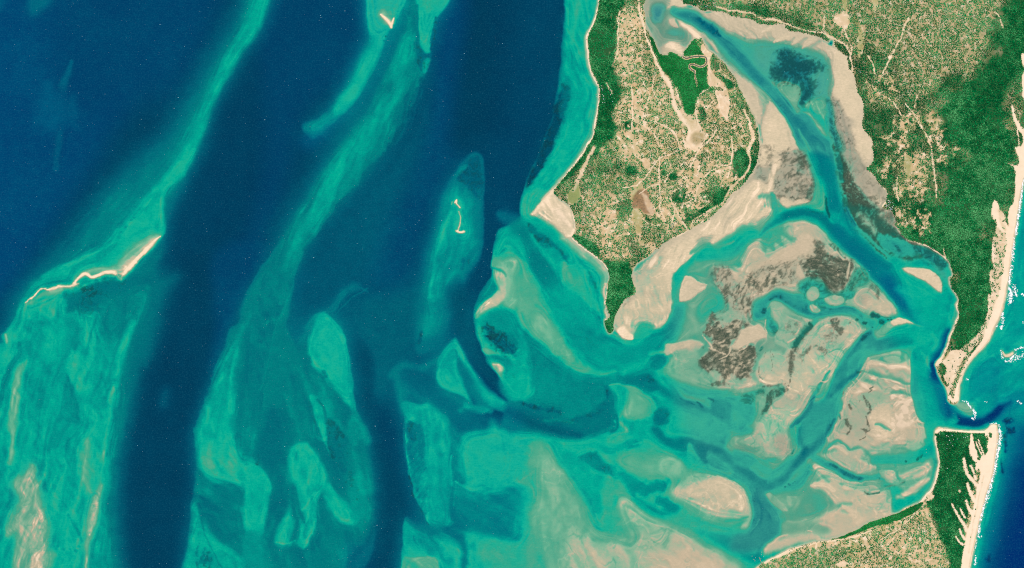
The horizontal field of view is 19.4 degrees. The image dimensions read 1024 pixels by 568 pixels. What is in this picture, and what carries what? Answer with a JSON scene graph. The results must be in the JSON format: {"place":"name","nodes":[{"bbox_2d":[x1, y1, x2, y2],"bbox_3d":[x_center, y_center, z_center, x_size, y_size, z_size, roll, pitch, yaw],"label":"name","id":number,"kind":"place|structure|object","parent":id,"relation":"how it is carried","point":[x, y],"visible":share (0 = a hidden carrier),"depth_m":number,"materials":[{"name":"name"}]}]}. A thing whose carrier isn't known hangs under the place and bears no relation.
{"place":"outdoors","nodes":[
{"label":"outdoors","id":0,"kind":"place"},
{"bbox_2d":[0,0,1023,567],"bbox_3d":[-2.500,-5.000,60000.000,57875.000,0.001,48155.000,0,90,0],"label":"water","id":1,"kind":"structure","parent":0,"point":[308,220],"depth_m":60000.00,"materials":[{"name":"teal liquid"}]},
{"bbox_2d":[6,0,554,563],"bbox_3d":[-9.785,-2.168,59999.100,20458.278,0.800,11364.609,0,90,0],"label":"whitecaps","id":2,"kind":"object","parent":1,"relation":"on","point":[204,270],"visible":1,"depth_m":59999.18,"materials":[{"name":"liquid"}]},
{"bbox_2d":[964,401,976,419],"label":"breaking wave","id":3,"kind":"object","parent":1,"relation":"on","point":[972,410],"visible":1,"depth_m":59998.28,"materials":[{"name":"liquid"}]},
{"bbox_2d":[985,483,991,502],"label":"breaking wave","id":4,"kind":"object","parent":1,"relation":"on","point":[988,493],"visible":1,"depth_m":59998.52,"materials":[{"name":"liquid"}]},
{"bbox_2d":[996,426,1001,457],"bbox_3d":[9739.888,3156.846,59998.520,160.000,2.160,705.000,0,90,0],"label":"breaking wave","id":5,"kind":"object","parent":1,"relation":"on","point":[998,449],"visible":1,"depth_m":59998.49,"materials":[{"name":"liquid"}]},
{"bbox_2d":[1008,286,1013,302],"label":"breaking wave","id":6,"kind":"object","parent":1,"relation":"on","point":[1010,295],"visible":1,"depth_m":59998.32,"materials":[{"name":"liquid"}]},
{"bbox_2d":[1015,179,1023,234],"bbox_3d":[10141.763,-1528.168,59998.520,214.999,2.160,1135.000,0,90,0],"label":"breaking wave","id":7,"kind":"object","parent":1,"relation":"on","point":[1020,201],"visible":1,"depth_m":59998.37,"materials":[{"name":"liquid"}]},
{"bbox_2d":[4,0,1023,567],"bbox_3d":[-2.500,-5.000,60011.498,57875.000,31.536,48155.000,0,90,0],"label":"seabed","id":8,"kind":"structure","parent":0,"point":[558,512],"depth_m":60002.34,"materials":[{"name":"sand"}]},
{"bbox_2d":[380,13,394,27],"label":"sandbar","id":9,"kind":"structure","parent":8,"relation":"on","point":[388,21],"depth_m":59995.93,"materials":[{"name":"beige sand"}]},
{"bbox_2d":[669,19,677,27],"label":"sandbar","id":10,"kind":"structure","parent":8,"relation":"on","point":[672,22],"depth_m":59997.02,"materials":[{"name":"beige sand"}]},
{"bbox_2d":[905,268,941,291],"bbox_3d":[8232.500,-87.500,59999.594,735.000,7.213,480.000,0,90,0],"label":"sandbar","id":11,"kind":"structure","parent":8,"relation":"on","point":[931,278],"depth_m":59997.05,"materials":[{"name":"beige sand"}]},
{"bbox_2d":[17,0,1023,567],"bbox_3d":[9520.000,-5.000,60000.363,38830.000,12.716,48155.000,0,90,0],"label":"tidal flat","id":12,"kind":"structure","parent":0,"point":[745,204],"depth_m":59998.17,"materials":[{"name":"beige sand"}]},
{"bbox_2d":[121,236,159,275],"bbox_3d":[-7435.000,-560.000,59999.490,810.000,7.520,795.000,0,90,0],"label":"sandbar","id":13,"kind":"structure","parent":12,"relation":"on","point":[126,268],"depth_m":59995.90,"materials":[{"name":"beige sand"}]},
{"bbox_2d":[532,188,574,237],"bbox_3d":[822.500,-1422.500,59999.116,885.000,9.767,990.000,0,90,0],"label":"sandbar","id":14,"kind":"structure","parent":12,"relation":"on","point":[558,212],"depth_m":59996.86,"materials":[{"name":"beige sand"}]},
{"bbox_2d":[664,42,684,55],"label":"sandbar","id":15,"kind":"structure","parent":12,"relation":"on","point":[676,48],"depth_m":59996.61,"materials":[{"name":"beige sand"}]},
{"bbox_2d":[679,22,705,46],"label":"sandbar","id":16,"kind":"structure","parent":12,"relation":"on","point":[694,33],"depth_m":59996.15,"materials":[{"name":"beige sand"}]},
{"bbox_2d":[679,276,706,300],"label":"sandbar","id":17,"kind":"structure","parent":12,"relation":"on","point":[691,287],"depth_m":59997.09,"materials":[{"name":"beige sand"}]},
{"bbox_2d":[864,394,922,444],"bbox_3d":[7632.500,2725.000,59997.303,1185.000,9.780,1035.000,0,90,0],"label":"sandbar","id":18,"kind":"structure","parent":12,"relation":"on","point":[900,422],"depth_m":59997.52,"materials":[{"name":"beige sand"}]},
{"bbox_2d":[891,318,911,324],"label":"sandbar","id":19,"kind":"structure","parent":12,"relation":"on","point":[897,321],"depth_m":59997.06,"materials":[{"name":"beige sand"}]},
{"bbox_2d":[568,0,690,303],"bbox_3d":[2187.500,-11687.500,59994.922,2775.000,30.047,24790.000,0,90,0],"label":"sand","id":20,"kind":"structure","parent":0,"point":[675,106],"depth_m":59997.17,"materials":[{"name":"beige sand"}]},
{"bbox_2d":[554,0,758,332],"bbox_3d":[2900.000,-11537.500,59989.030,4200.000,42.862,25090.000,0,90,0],"label":"ground","id":21,"kind":"structure","parent":0,"point":[640,196],"depth_m":59979.74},
{"bbox_2d":[555,0,614,202],"bbox_3d":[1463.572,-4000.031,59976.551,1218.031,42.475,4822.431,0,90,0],"label":"woodland","id":22,"kind":"object","parent":21,"relation":"on","point":[607,120],"visible":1,"depth_m":59976.64,"materials":[{"name":"green plant"}]},
{"bbox_2d":[581,244,639,332],"bbox_3d":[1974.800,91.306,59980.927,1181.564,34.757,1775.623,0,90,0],"label":"woodland","id":23,"kind":"object","parent":21,"relation":"on","point":[627,266],"visible":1,"depth_m":59984.52,"materials":[{"name":"green plant"}]},
{"bbox_2d":[554,0,757,306],"bbox_3d":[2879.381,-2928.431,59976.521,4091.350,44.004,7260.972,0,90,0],"label":"scrub","id":24,"kind":"object","parent":21,"relation":"on","point":[600,38],"visible":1,"depth_m":59973.99,"materials":[{"name":"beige plant"}]},
{"bbox_2d":[572,0,759,259],"bbox_3d":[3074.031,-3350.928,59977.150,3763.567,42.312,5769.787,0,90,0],"label":"woodland","id":25,"kind":"object","parent":21,"relation":"on","point":[743,151],"visible":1,"depth_m":59974.61,"materials":[{"name":"green plant"}]},
{"bbox_2d":[646,31,722,114],"bbox_3d":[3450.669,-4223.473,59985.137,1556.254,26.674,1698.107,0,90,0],"label":"mangrove","id":26,"kind":"object","parent":21,"relation":"on","point":[683,78],"visible":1,"depth_m":59981.98,"materials":[{"name":"green plant"}]},
{"bbox_2d":[682,56,706,82],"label":"creek","id":27,"kind":"structure","parent":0,"point":[695,64],"depth_m":59984.46,"materials":[{"name":"sand"}]},
{"bbox_2d":[683,0,1023,403],"bbox_3d":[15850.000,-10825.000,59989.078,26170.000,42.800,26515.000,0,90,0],"label":"ground","id":28,"kind":"structure","parent":0,"point":[844,22],"depth_m":59979.81,"materials":[{"name":"green plant"}]},
{"bbox_2d":[683,0,1023,385],"bbox_3d":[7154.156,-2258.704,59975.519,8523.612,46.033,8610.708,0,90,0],"label":"woodland","id":29,"kind":"object","parent":28,"relation":"on","point":[966,198],"visible":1,"depth_m":59974.27,"materials":[{"name":"green plant"}]},
{"bbox_2d":[690,0,1023,403],"bbox_3d":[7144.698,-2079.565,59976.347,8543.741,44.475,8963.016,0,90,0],"label":"scrub","id":30,"kind":"object","parent":28,"relation":"on","point":[902,14],"visible":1,"depth_m":59973.74,"materials":[{"name":"green plant"}]},
{"bbox_2d":[757,424,998,567],"bbox_3d":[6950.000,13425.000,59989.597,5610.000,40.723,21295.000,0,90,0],"label":"ground","id":31,"kind":"structure","parent":0,"point":[931,560],"depth_m":59981.02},
{"bbox_2d":[802,502,922,546],"bbox_3d":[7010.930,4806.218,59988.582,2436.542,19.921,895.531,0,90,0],"label":"mangrove","id":32,"kind":"object","parent":31,"relation":"on","point":[886,520],"visible":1,"depth_m":59989.54,"materials":[{"name":"green plant"}]},
{"bbox_2d":[759,430,991,567],"bbox_3d":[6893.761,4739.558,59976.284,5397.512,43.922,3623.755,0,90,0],"label":"scrub","id":33,"kind":"object","parent":31,"relation":"on","point":[863,562],"visible":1,"depth_m":59974.68,"materials":[{"name":"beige plant"}]},
{"bbox_2d":[855,431,991,567],"bbox_3d":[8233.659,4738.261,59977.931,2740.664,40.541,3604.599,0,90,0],"label":"woodland","id":34,"kind":"object","parent":31,"relation":"on","point":[962,498],"visible":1,"depth_m":59976.58,"materials":[{"name":"green plant"}]},
{"bbox_2d":[765,424,996,567],"bbox_3d":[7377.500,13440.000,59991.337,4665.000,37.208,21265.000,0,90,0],"label":"sand","id":35,"kind":"structure","parent":0,"point":[984,464],"depth_m":59989.84,"materials":[{"name":"beige sand"}]},
{"bbox_2d":[882,54,1023,402],"bbox_3d":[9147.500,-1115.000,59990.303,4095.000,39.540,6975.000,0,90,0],"label":"sand","id":36,"kind":"structure","parent":0,"point":[1009,231],"depth_m":59991.28,"materials":[{"name":"beige sand"}]}
]}

